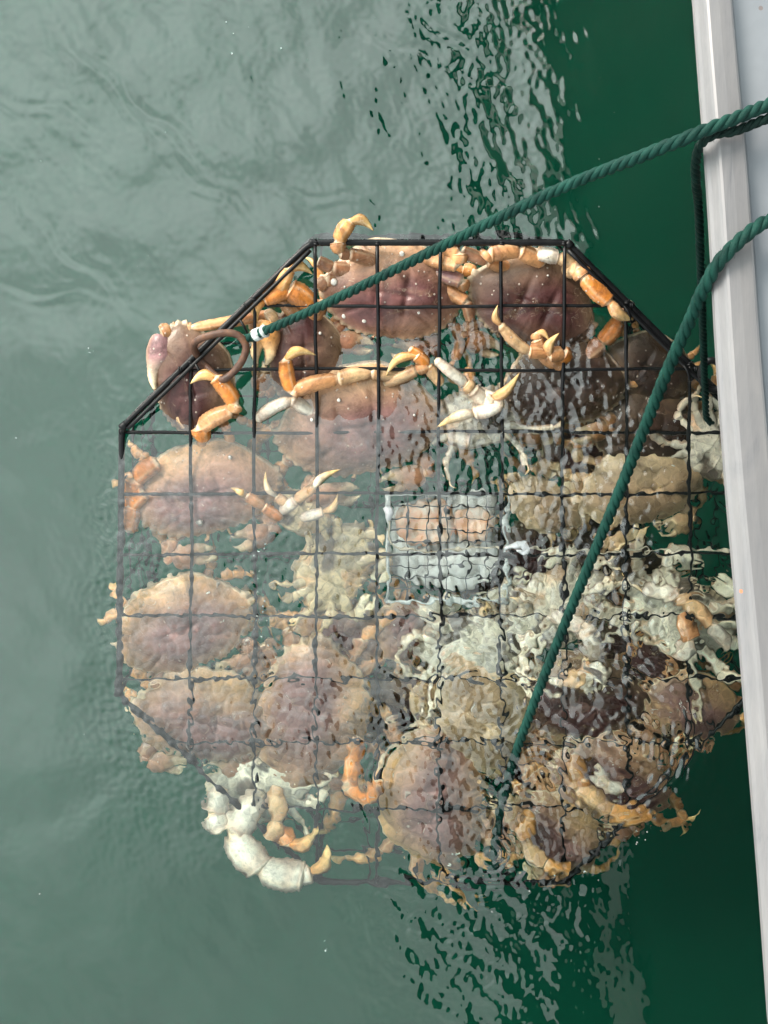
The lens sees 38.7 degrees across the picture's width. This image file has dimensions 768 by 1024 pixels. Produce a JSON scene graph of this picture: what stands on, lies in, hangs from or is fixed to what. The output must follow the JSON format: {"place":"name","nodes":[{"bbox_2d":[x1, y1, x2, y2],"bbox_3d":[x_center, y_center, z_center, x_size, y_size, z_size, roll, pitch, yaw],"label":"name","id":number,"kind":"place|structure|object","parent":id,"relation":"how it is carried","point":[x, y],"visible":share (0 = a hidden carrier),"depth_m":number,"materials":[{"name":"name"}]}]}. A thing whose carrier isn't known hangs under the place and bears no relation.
{"place":"outdoors","nodes":[
{"label":"outdoors","id":0,"kind":"place"},
{"bbox_2d":[0,0,767,1023],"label":"water","id":1,"kind":"structure","parent":0,"point":[218,812],"depth_m":1.40,"materials":[{"name":"green liquid"}]},
{"bbox_2d":[15,17,647,951],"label":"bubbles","id":2,"kind":"object","parent":1,"relation":"on","point":[265,543],"visible":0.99,"depth_m":1.40,"materials":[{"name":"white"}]},
{"bbox_2d":[692,0,767,1021],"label":"boat","id":3,"kind":"object","parent":1,"relation":"on","point":[731,43],"visible":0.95,"depth_m":0.94,"materials":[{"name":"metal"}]},
{"bbox_2d":[235,97,767,347],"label":"rope","id":4,"kind":"object","parent":3,"relation":"attached to","point":[698,132],"visible":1,"depth_m":1.05,"materials":[{"name":"green fabric"}]},
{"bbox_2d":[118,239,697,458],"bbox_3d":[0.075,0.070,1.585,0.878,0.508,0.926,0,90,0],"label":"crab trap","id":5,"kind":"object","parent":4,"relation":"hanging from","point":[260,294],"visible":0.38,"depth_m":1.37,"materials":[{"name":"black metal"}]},
{"bbox_2d":[146,310,265,424],"bbox_3d":[-0.207,-0.155,1.417,0.181,0.065,0.204,-9,107,-3],"label":"crab","id":6,"kind":"object","parent":5,"relation":"in","point":[168,351],"visible":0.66,"depth_m":1.38},
{"bbox_2d":[190,369,241,442],"bbox_3d":[-0.247,-0.052,1.434,0.230,0.092,0.266,-14,107,2],"label":"crab claw","id":7,"kind":"object","parent":5,"relation":"in","point":[214,417],"visible":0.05,"depth_m":1.37},
{"bbox_2d":[190,329,249,382],"bbox_3d":[-0.200,-0.199,1.355,0.065,0.053,0.066,-40,90,0],"label":"rusty link","id":8,"kind":"object","parent":5,"relation":"attached to","point":[235,369],"visible":0.98,"depth_m":1.34,"materials":[{"name":"metal"}]},
{"bbox_2d":[235,470,338,495],"bbox_3d":[-0.107,-0.019,1.442,0.126,0.098,0.132,-39,90,0],"label":"crab claw","id":9,"kind":"object","parent":5,"relation":"in","point":[320,479],"visible":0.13,"depth_m":1.40},
{"bbox_2d":[248,257,341,386],"bbox_3d":[-0.093,-0.219,1.409,0.164,0.084,0.212,0,107,-8],"label":"crab","id":10,"kind":"object","parent":5,"relation":"in","point":[275,346],"visible":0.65,"depth_m":1.38},
{"bbox_2d":[256,346,443,422],"bbox_3d":[-0.031,-0.121,1.445,0.320,0.117,0.240,-10,109,0],"label":"crab","id":11,"kind":"object","parent":5,"relation":"in","point":[349,392],"visible":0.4,"depth_m":1.39},
{"bbox_2d":[317,213,475,348],"bbox_3d":[-0.011,-0.281,1.387,0.261,0.094,0.182,7,105,-5],"label":"crab","id":12,"kind":"object","parent":5,"relation":"in","point":[417,284],"visible":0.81,"depth_m":1.37},
{"bbox_2d":[434,357,519,425],"bbox_3d":[0.119,-0.112,1.420,0.183,0.095,0.166,35,90,0],"label":"crab claw","id":13,"kind":"object","parent":5,"relation":"in","point":[490,403],"visible":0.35,"depth_m":1.39},
{"bbox_2d":[456,245,632,342],"bbox_3d":[0.182,-0.261,1.395,0.252,0.087,0.163,22,103,-9],"label":"crab","id":14,"kind":"object","parent":5,"relation":"in","point":[532,275],"visible":0.77,"depth_m":1.37},
{"bbox_2d":[492,305,623,370],"bbox_3d":[0.226,-0.180,1.431,0.280,0.103,0.204,-5,107,-1],"label":"crab claw","id":15,"kind":"object","parent":5,"relation":"in","point":[548,354],"visible":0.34,"depth_m":1.37},
{"bbox_2d":[697,357,716,392],"bbox_3d":[0.415,-0.172,1.379,0.040,0.036,0.043,0,90,0],"label":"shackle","id":16,"kind":"object","parent":5,"relation":"attached to","point":[712,389],"visible":0.27,"depth_m":1.38,"materials":[{"name":"black metal"}]},
{"bbox_2d":[513,214,767,757],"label":"rope","id":17,"kind":"object","parent":3,"relation":"attached to","point":[733,246],"visible":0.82,"depth_m":1.10,"materials":[{"name":"green fabric"}]},
{"bbox_2d":[689,113,767,425],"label":"rope","id":18,"kind":"object","parent":3,"relation":"hanging from","point":[739,129],"visible":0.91,"depth_m":1.05,"materials":[{"name":"fabric"}]}
]}

